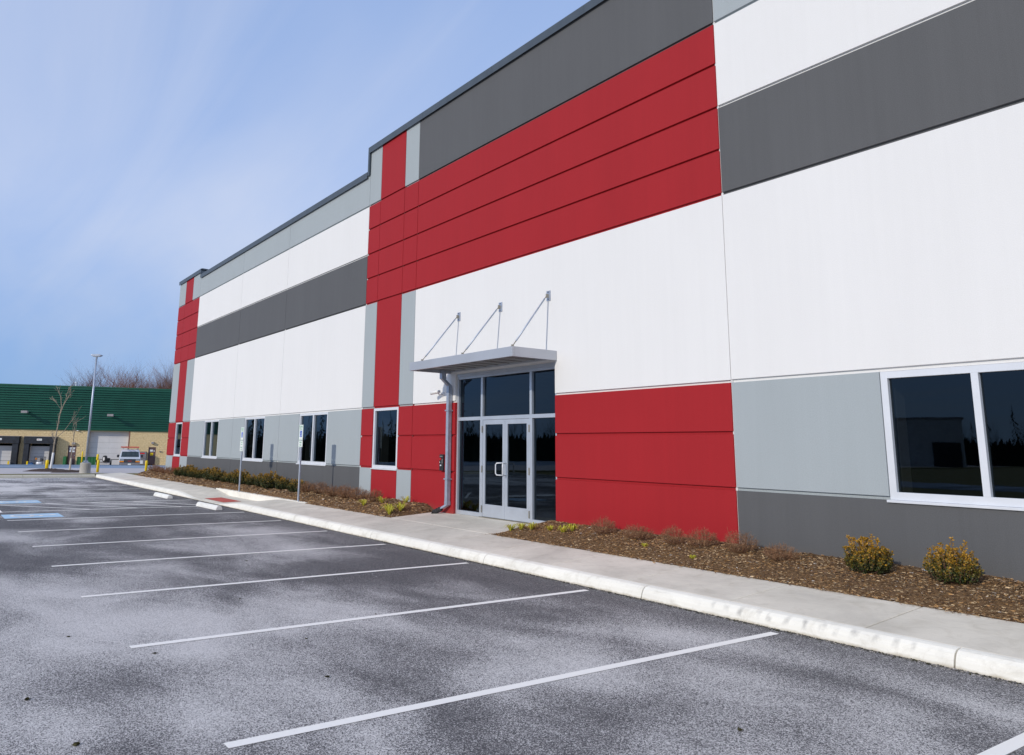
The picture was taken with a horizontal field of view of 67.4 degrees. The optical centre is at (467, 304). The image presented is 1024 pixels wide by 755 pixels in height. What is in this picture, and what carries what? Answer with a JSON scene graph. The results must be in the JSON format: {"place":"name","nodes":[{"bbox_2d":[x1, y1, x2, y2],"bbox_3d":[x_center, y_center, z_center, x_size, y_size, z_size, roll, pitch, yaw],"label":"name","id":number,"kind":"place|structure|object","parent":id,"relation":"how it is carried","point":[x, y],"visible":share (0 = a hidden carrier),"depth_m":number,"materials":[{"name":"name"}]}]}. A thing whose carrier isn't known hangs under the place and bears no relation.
{"place":"outdoors","nodes":[
{"label":"outdoors","id":0,"kind":"place"},
{"bbox_2d":[0,473,137,474],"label":"grass strip","id":1,"kind":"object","parent":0,"point":[61,474],"depth_m":40.92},
{"bbox_2d":[0,468,164,473],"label":"apron","id":2,"kind":"object","parent":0,"point":[93,470],"visible":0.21,"depth_m":46.89,"materials":[{"name":"grey concrete"}]},
{"bbox_2d":[27,468,64,471],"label":"mulch mound","id":3,"kind":"object","parent":2,"relation":"on","point":[44,470],"visible":0.88,"depth_m":44.72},
{"bbox_2d":[50,385,80,467],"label":"sapling","id":4,"kind":"object","parent":3,"relation":"on","point":[52,457],"visible":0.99,"depth_m":46.81,"materials":[{"name":"brown plant"}]},
{"bbox_2d":[50,470,78,472],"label":"mulch mound","id":5,"kind":"object","parent":2,"relation":"on","point":[69,471],"visible":0.86,"depth_m":43.72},
{"bbox_2d":[69,413,82,469],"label":"sapling","id":6,"kind":"object","parent":5,"relation":"on","point":[70,462],"visible":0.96,"depth_m":45.70,"materials":[{"name":"brown plant"}]},
{"bbox_2d":[79,354,102,472],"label":"lamp post","id":7,"kind":"object","parent":2,"relation":"on","point":[85,466],"visible":0.96,"depth_m":43.62,"materials":[{"name":"grey metal"}]},
{"bbox_2d":[96,460,99,471],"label":"bollard","id":8,"kind":"object","parent":2,"relation":"on","point":[97,466],"visible":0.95,"depth_m":44.82,"materials":[{"name":"yellow metal"}]},
{"bbox_2d":[0,464,164,467],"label":"service lane","id":9,"kind":"structure","parent":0,"point":[64,466],"depth_m":61.42,"materials":[{"name":"grey asphalt"}]},
{"bbox_2d":[137,471,432,517],"bbox_3d":[-9.301,6.921,29.696,1.509,0.281,28.540,8,-13,-34],"label":"mulch bed","id":10,"kind":"object","parent":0,"point":[413,512],"visible":0.52,"depth_m":21.09,"materials":[{"name":"brown wood"}]},
{"bbox_2d":[148,464,159,470],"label":"dormant shrub","id":11,"kind":"object","parent":10,"relation":"on","point":[153,465],"visible":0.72,"depth_m":39.62,"materials":[{"name":"brown plant"}]},
{"bbox_2d":[158,466,167,472],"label":"dormant shrub","id":12,"kind":"object","parent":10,"relation":"on","point":[162,469],"visible":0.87,"depth_m":37.83,"materials":[{"name":"brown plant"}]},
{"bbox_2d":[165,467,174,473],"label":"dormant shrub","id":13,"kind":"object","parent":10,"relation":"on","point":[169,469],"visible":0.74,"depth_m":36.74,"materials":[{"name":"brown plant"}]},
{"bbox_2d":[173,465,186,475],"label":"evergreen shrub","id":14,"kind":"object","parent":10,"relation":"on","point":[176,472],"visible":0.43,"depth_m":35.06,"materials":[{"name":"green plant"}]},
{"bbox_2d":[178,464,197,476],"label":"evergreen shrub","id":15,"kind":"object","parent":10,"relation":"on","point":[182,471],"visible":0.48,"depth_m":34.17,"materials":[{"name":"green plant"}]},
{"bbox_2d":[186,467,197,477],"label":"evergreen shrub","id":16,"kind":"object","parent":10,"relation":"on","point":[192,472],"visible":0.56,"depth_m":33.24,"materials":[{"name":"green plant"}]},
{"bbox_2d":[194,468,203,477],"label":"evergreen shrub","id":17,"kind":"object","parent":10,"relation":"on","point":[199,474],"visible":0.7,"depth_m":32.46,"materials":[{"name":"green plant"}]},
{"bbox_2d":[202,467,221,479],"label":"evergreen shrub","id":18,"kind":"object","parent":10,"relation":"on","point":[206,474],"visible":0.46,"depth_m":31.53,"materials":[{"name":"green plant"}]},
{"bbox_2d":[208,468,226,480],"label":"evergreen shrub","id":19,"kind":"object","parent":10,"relation":"on","point":[215,475],"visible":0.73,"depth_m":30.52,"materials":[{"name":"green plant"}]},
{"bbox_2d":[219,472,231,481],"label":"evergreen shrub","id":20,"kind":"object","parent":10,"relation":"on","point":[222,478],"visible":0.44,"depth_m":29.63,"materials":[{"name":"green plant"}]},
{"bbox_2d":[225,470,243,482],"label":"evergreen shrub","id":21,"kind":"object","parent":10,"relation":"on","point":[228,478],"visible":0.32,"depth_m":28.92,"materials":[{"name":"green plant"}]},
{"bbox_2d":[231,469,250,483],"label":"evergreen shrub","id":22,"kind":"object","parent":10,"relation":"on","point":[235,479],"visible":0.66,"depth_m":28.18,"materials":[{"name":"green plant"}]},
{"bbox_2d":[244,474,256,484],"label":"evergreen shrub","id":23,"kind":"object","parent":10,"relation":"on","point":[249,480],"visible":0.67,"depth_m":27.40,"materials":[{"name":"green plant"}]},
{"bbox_2d":[253,473,271,486],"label":"evergreen shrub","id":24,"kind":"object","parent":10,"relation":"on","point":[256,480],"visible":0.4,"depth_m":26.56,"materials":[{"name":"green plant"}]},
{"bbox_2d":[259,471,283,487],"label":"evergreen shrub","id":25,"kind":"object","parent":10,"relation":"on","point":[267,481],"visible":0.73,"depth_m":25.72,"materials":[{"name":"green plant"}]},
{"bbox_2d":[274,476,292,488],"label":"evergreen shrub","id":26,"kind":"object","parent":10,"relation":"on","point":[281,483],"visible":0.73,"depth_m":24.93,"materials":[{"name":"green plant"}]},
{"bbox_2d":[286,479,305,491],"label":"evergreen shrub","id":27,"kind":"object","parent":10,"relation":"on","point":[292,487],"visible":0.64,"depth_m":24.10,"materials":[{"name":"green plant"}]},
{"bbox_2d":[297,480,313,491],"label":"dormant shrub","id":28,"kind":"object","parent":10,"relation":"on","point":[307,488],"visible":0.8,"depth_m":23.55,"materials":[{"name":"brown plant"}]},
{"bbox_2d":[310,482,326,493],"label":"dormant shrub","id":29,"kind":"object","parent":10,"relation":"on","point":[321,490],"visible":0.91,"depth_m":22.74,"materials":[{"name":"brown plant"}]},
{"bbox_2d":[324,484,339,496],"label":"dormant shrub","id":30,"kind":"object","parent":10,"relation":"on","point":[331,490],"visible":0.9,"depth_m":22.01,"materials":[{"name":"brown plant"}]},
{"bbox_2d":[335,485,355,497],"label":"dormant shrub","id":31,"kind":"object","parent":10,"relation":"on","point":[343,491],"visible":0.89,"depth_m":21.34,"materials":[{"name":"brown plant"}]},
{"bbox_2d":[347,487,368,499],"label":"dormant shrub","id":32,"kind":"object","parent":10,"relation":"on","point":[356,497],"visible":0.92,"depth_m":20.72,"materials":[{"name":"brown plant"}]},
{"bbox_2d":[364,488,383,501],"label":"dormant shrub","id":33,"kind":"object","parent":10,"relation":"on","point":[372,494],"visible":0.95,"depth_m":19.93,"materials":[{"name":"brown plant"}]},
{"bbox_2d":[381,504,396,514],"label":"grass tuft","id":34,"kind":"object","parent":10,"relation":"on","point":[389,509],"visible":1,"depth_m":17.99,"materials":[{"name":"plant"}]},
{"bbox_2d":[393,502,408,510],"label":"grass tuft","id":35,"kind":"object","parent":10,"relation":"on","point":[400,507],"visible":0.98,"depth_m":18.17,"materials":[{"name":"yellow plant"}]},
{"bbox_2d":[401,496,411,502],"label":"grass tuft","id":36,"kind":"object","parent":10,"relation":"on","point":[406,499],"visible":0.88,"depth_m":19.09,"materials":[{"name":"yellow plant"}]},
{"bbox_2d":[0,0,589,387],"label":"sky","id":37,"kind":"structure","parent":0,"point":[145,144],"materials":[{"name":"blue"}]},
{"bbox_2d":[0,477,1023,754],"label":"parking lot","id":38,"kind":"structure","parent":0,"point":[252,629],"depth_m":6.68,"materials":[{"name":"grey asphalt"}]},
{"bbox_2d":[0,474,94,477],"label":"curb","id":39,"kind":"structure","parent":38,"relation":"on","point":[51,476],"depth_m":40.19,"materials":[{"name":"concrete"}]},
{"bbox_2d":[153,492,172,498],"bbox_3d":[-10.663,6.667,26.796,0.195,0.125,1.830,8,-13,-35],"label":"wheel stop","id":40,"kind":"object","parent":38,"relation":"on","point":[162,495],"visible":1,"depth_m":26.50,"materials":[{"name":"concrete"}]},
{"bbox_2d":[196,502,221,509],"bbox_3d":[-7.614,5.912,22.526,0.195,0.125,1.830,8,-13,-35],"label":"wheel stop","id":41,"kind":"object","parent":38,"relation":"on","point":[208,506],"visible":1,"depth_m":22.29,"materials":[{"name":"concrete"}]},
{"bbox_2d":[95,474,1023,682],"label":"curb","id":42,"kind":"structure","parent":38,"relation":"on","point":[985,663],"depth_m":8.77,"materials":[{"name":"concrete"}]},
{"bbox_2d":[148,489,1023,685],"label":"grit","id":43,"kind":"object","parent":38,"relation":"on","point":[847,645],"visible":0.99,"depth_m":8.66,"materials":[{"name":"grey stone"}]},
{"bbox_2d":[99,473,1023,659],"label":"sidewalk","id":44,"kind":"structure","parent":0,"point":[989,635],"depth_m":10.08,"materials":[{"name":"grey concrete"}]},
{"bbox_2d":[238,427,243,491],"bbox_3d":[-7.891,5.401,26.671,0.054,2.247,0.300,8,-13,-34],"label":"parking sign","id":45,"kind":"object","parent":44,"relation":"on","point":[242,437],"visible":1,"depth_m":26.68,"materials":[{"name":"white metal"}]},
{"bbox_2d":[297,425,302,500],"bbox_3d":[-4.909,4.641,22.430,0.054,2.231,0.300,8,-13,-34],"label":"parking sign","id":46,"kind":"object","parent":44,"relation":"on","point":[300,442],"visible":1,"depth_m":22.46,"materials":[{"name":"white metal"}]},
{"bbox_2d":[138,470,1023,623],"bbox_3d":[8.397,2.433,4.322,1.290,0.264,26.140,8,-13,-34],"label":"mulch bed","id":47,"kind":"object","parent":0,"point":[919,599],"visible":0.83,"depth_m":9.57,"materials":[{"name":"brown wood"}]},
{"bbox_2d":[505,524,516,530],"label":"grass tuft","id":48,"kind":"object","parent":47,"relation":"on","point":[510,528],"visible":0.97,"depth_m":14.47,"materials":[{"name":"yellow plant"}]},
{"bbox_2d":[515,523,527,529],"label":"grass tuft","id":49,"kind":"object","parent":47,"relation":"on","point":[520,526],"visible":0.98,"depth_m":14.29,"materials":[{"name":"yellow plant"}]},
{"bbox_2d":[526,522,538,529],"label":"grass tuft","id":50,"kind":"object","parent":47,"relation":"on","point":[531,526],"visible":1,"depth_m":14.15,"materials":[{"name":"yellow plant"}]},
{"bbox_2d":[558,525,568,532],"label":"grass tuft","id":51,"kind":"object","parent":47,"relation":"on","point":[563,529],"visible":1,"depth_m":13.56,"materials":[{"name":"plant"}]},
{"bbox_2d":[565,523,577,530],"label":"grass tuft","id":52,"kind":"object","parent":47,"relation":"on","point":[571,528],"visible":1,"depth_m":13.63,"materials":[{"name":"yellow plant"}]},
{"bbox_2d":[589,516,617,534],"bbox_3d":[2.341,3.809,13.265,0.518,0.352,0.503,8,-13,-34],"label":"dormant shrub","id":53,"kind":"object","parent":47,"relation":"on","point":[605,524],"visible":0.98,"depth_m":13.20,"materials":[{"name":"brown plant"}]},
{"bbox_2d":[623,523,652,539],"bbox_3d":[2.779,3.723,12.589,0.518,0.279,0.542,6,-12,-28],"label":"dormant shrub","id":54,"kind":"object","parent":47,"relation":"on","point":[640,533],"visible":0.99,"depth_m":12.56,"materials":[{"name":"brown plant"}]},
{"bbox_2d":[660,525,685,544],"bbox_3d":[3.190,3.590,11.993,0.448,0.342,0.467,2,-11,-5],"label":"dormant shrub","id":55,"kind":"object","parent":47,"relation":"on","point":[673,536],"visible":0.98,"depth_m":11.95,"materials":[{"name":"brown plant"}]},
{"bbox_2d":[684,528,720,547],"bbox_3d":[3.524,3.506,11.584,0.553,0.329,0.537,8,-13,-35],"label":"dormant shrub","id":56,"kind":"object","parent":47,"relation":"on","point":[702,540],"visible":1,"depth_m":11.50,"materials":[{"name":"brown plant"}]},
{"bbox_2d":[725,528,758,552],"bbox_3d":[3.906,3.386,10.996,0.487,0.367,0.509,7,-12,-28],"label":"dormant shrub","id":57,"kind":"object","parent":47,"relation":"on","point":[740,546],"visible":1,"depth_m":10.96,"materials":[{"name":"brown plant"}]},
{"bbox_2d":[762,543,801,560],"bbox_3d":[4.247,3.369,10.472,0.566,0.274,0.590,2,-11,-6],"label":"dormant shrub","id":58,"kind":"object","parent":47,"relation":"on","point":[789,553],"visible":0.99,"depth_m":10.40,"materials":[{"name":"brown plant"}]},
{"bbox_2d":[842,534,893,574],"bbox_3d":[4.943,3.074,9.468,0.600,0.475,0.595,8,-13,-34],"label":"evergreen shrub","id":59,"kind":"object","parent":47,"relation":"on","point":[867,559],"visible":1,"depth_m":9.35,"materials":[{"name":"yellow plant"}]},
{"bbox_2d":[922,537,983,583],"bbox_3d":[5.500,2.895,8.686,0.597,0.507,0.594,4,-11,-19],"label":"evergreen shrub","id":60,"kind":"object","parent":47,"relation":"on","point":[966,572],"visible":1,"depth_m":8.59,"materials":[{"name":"yellow plant"}]},
{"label":"loading yard","id":61,"kind":"structure","parent":0,"visible":0},
{"bbox_2d":[33,457,45,464],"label":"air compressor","id":62,"kind":"object","parent":61,"relation":"on","point":[40,459],"visible":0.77,"depth_m":82.98,"materials":[{"name":"white plastic"}]},
{"bbox_2d":[62,456,67,464],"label":"green bin","id":63,"kind":"object","parent":61,"relation":"on","point":[64,460],"visible":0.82,"depth_m":84.01,"materials":[{"name":"green plastic"}]},
{"bbox_2d":[0,382,171,464],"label":"dock building","id":64,"kind":"structure","parent":61,"relation":"on","point":[121,416],"depth_m":86.47,"materials":[{"name":"green steel"},{"name":"tan brick"}]},
{"bbox_2d":[0,446,11,463],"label":"overhead door","id":65,"kind":"structure","parent":64,"relation":"in","point":[5,451],"depth_m":83.55,"materials":[{"name":"white metal"}]},
{"bbox_2d":[29,446,49,464],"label":"overhead door","id":66,"kind":"structure","parent":64,"relation":"in","point":[35,451],"depth_m":84.48,"materials":[{"name":"white metal"}]},
{"bbox_2d":[67,446,76,463],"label":"door","id":67,"kind":"structure","parent":64,"relation":"in","point":[69,447],"depth_m":85.31,"materials":[{"name":"metal"}]},
{"bbox_2d":[88,431,128,464],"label":"large door","id":68,"kind":"structure","parent":64,"relation":"in","point":[111,449],"depth_m":86.95,"materials":[{"name":"white metal"}]},
{"bbox_2d":[147,447,155,463],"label":"door","id":69,"kind":"structure","parent":64,"relation":"in","point":[152,450],"depth_m":87.64,"materials":[{"name":"metal"}]},
{"bbox_2d":[76,457,95,464],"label":"green container","id":70,"kind":"object","parent":61,"relation":"on","point":[92,460],"visible":0.54,"depth_m":84.22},
{"bbox_2d":[95,456,111,464],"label":"utility trailer","id":71,"kind":"object","parent":61,"relation":"on","point":[105,459],"visible":0.84,"depth_m":83.09,"materials":[{"name":"metal"}]},
{"bbox_2d":[117,449,142,464],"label":"cargo van","id":72,"kind":"object","parent":61,"relation":"on","point":[129,457],"visible":0.88,"depth_m":79.00,"materials":[{"name":"paint"}]},
{"bbox_2d":[140,452,146,464],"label":"propane cabinet","id":73,"kind":"object","parent":61,"relation":"on","point":[143,459],"visible":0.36,"depth_m":86.42,"materials":[{"name":"metal"}]},
{"label":"ground","id":74,"kind":"structure","parent":0,"visible":0},
{"bbox_2d":[60,359,115,386],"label":"bare tree","id":75,"kind":"object","parent":74,"relation":"on","point":[97,378],"visible":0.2,"depth_m":123.71,"materials":[{"name":"brown plant"}]},
{"bbox_2d":[65,365,115,385],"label":"bare tree","id":76,"kind":"object","parent":74,"relation":"on","point":[82,379],"visible":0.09,"depth_m":114.80,"materials":[{"name":"brown plant"}]},
{"bbox_2d":[91,353,147,386],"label":"bare tree","id":77,"kind":"object","parent":74,"relation":"on","point":[117,376],"visible":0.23,"depth_m":127.60,"materials":[{"name":"brown plant"}]},
{"bbox_2d":[92,357,148,387],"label":"bare tree","id":78,"kind":"object","parent":74,"relation":"on","point":[121,380],"visible":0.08,"depth_m":116.29,"materials":[{"name":"brown plant"}]},
{"bbox_2d":[106,360,159,387],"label":"bare tree","id":79,"kind":"object","parent":74,"relation":"on","point":[133,386],"visible":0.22,"depth_m":121.53,"materials":[{"name":"brown plant"}]},
{"bbox_2d":[116,369,151,387],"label":"bare tree","id":80,"kind":"object","parent":74,"relation":"on","point":[131,382],"visible":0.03,"depth_m":125.85,"materials":[{"name":"brown plant"}]},
{"bbox_2d":[124,369,172,388],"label":"bare tree","id":81,"kind":"object","parent":74,"relation":"on","point":[148,381],"visible":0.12,"depth_m":123.72,"materials":[{"name":"brown plant"}]},
{"bbox_2d":[137,359,173,388],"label":"bare tree","id":82,"kind":"object","parent":74,"relation":"on","point":[160,387],"visible":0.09,"depth_m":120.87,"materials":[{"name":"brown plant"}]},
{"bbox_2d":[144,366,172,388],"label":"bare tree","id":83,"kind":"object","parent":74,"relation":"on","point":[160,383],"visible":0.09,"depth_m":119.65,"materials":[{"name":"brown plant"}]},
{"bbox_2d":[150,357,173,388],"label":"bare tree","id":84,"kind":"object","parent":74,"relation":"on","point":[165,380],"visible":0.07,"depth_m":118.75,"materials":[{"name":"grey plant"}]},
{"bbox_2d":[165,0,1023,581],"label":"warehouse","id":85,"kind":"structure","parent":74,"relation":"on","point":[751,268],"depth_m":13.16,"materials":[{"name":"grey paint"}]},
{"bbox_2d":[173,422,182,456],"bbox_3d":[-14.494,6.746,38.388,0.138,1.673,1.295,8,-13,-34],"label":"window","id":86,"kind":"structure","parent":85,"relation":"in","point":[177,445],"depth_m":38.55,"materials":[{"name":"white metal"}]},
{"bbox_2d":[201,420,218,458],"bbox_3d":[-11.376,5.961,33.953,0.138,1.673,2.248,8,-13,-34],"label":"window","id":87,"kind":"structure","parent":85,"relation":"in","point":[210,439],"depth_m":33.99,"materials":[{"name":"white metal"}]},
{"bbox_2d":[242,416,264,461],"bbox_3d":[-8.201,5.160,29.435,0.138,1.673,2.328,8,-13,-34],"label":"window","id":88,"kind":"structure","parent":85,"relation":"in","point":[254,426],"depth_m":29.45,"materials":[{"name":"black glass"}]},
{"bbox_2d":[296,412,327,465],"bbox_3d":[-5.031,4.361,24.925,0.138,1.673,2.348,8,-13,-34],"label":"window","id":89,"kind":"structure","parent":85,"relation":"in","point":[314,440],"depth_m":24.86,"materials":[{"name":"black glass"}]},
{"bbox_2d":[370,407,398,470],"bbox_3d":[-2.240,3.657,20.954,0.138,1.673,1.466,8,-13,-34],"label":"window","id":90,"kind":"structure","parent":85,"relation":"in","point":[385,423],"depth_m":21.01,"materials":[{"name":"black glass"}]},
{"bbox_2d":[430,390,443,395],"bbox_3d":[-0.752,2.159,18.728,0.353,0.146,0.185,1,-11,-1],"label":"security camera","id":91,"kind":"object","parent":85,"relation":"attached to","point":[436,392],"visible":1,"depth_m":18.71,"materials":[{"name":"white plastic"}]},
{"bbox_2d":[439,454,444,470],"bbox_3d":[-0.626,3.789,18.415,0.061,0.380,0.170,8,-13,-34],"label":"call box","id":92,"kind":"object","parent":85,"relation":"attached to","point":[441,461],"visible":1,"depth_m":18.39,"materials":[{"name":"grey plastic"}]},
{"bbox_2d":[481,419,504,518],"bbox_3d":[0.520,3.594,16.846,0.188,2.112,0.840,8,-13,-34],"label":"door","id":93,"kind":"structure","parent":85,"relation":"in","point":[493,485],"depth_m":16.88,"materials":[{"name":"black glass"}]},
{"bbox_2d":[502,419,529,522],"bbox_3d":[1.005,3.471,16.156,0.188,2.112,0.854,8,-13,-34],"label":"door","id":94,"kind":"structure","parent":85,"relation":"in","point":[517,470],"depth_m":16.21,"materials":[{"name":"clear metal"}]},
{"bbox_2d":[880,362,1023,510],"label":"window","id":95,"kind":"structure","parent":85,"relation":"in","point":[954,436],"depth_m":9.32,"materials":[{"name":"black glass"}]}
]}

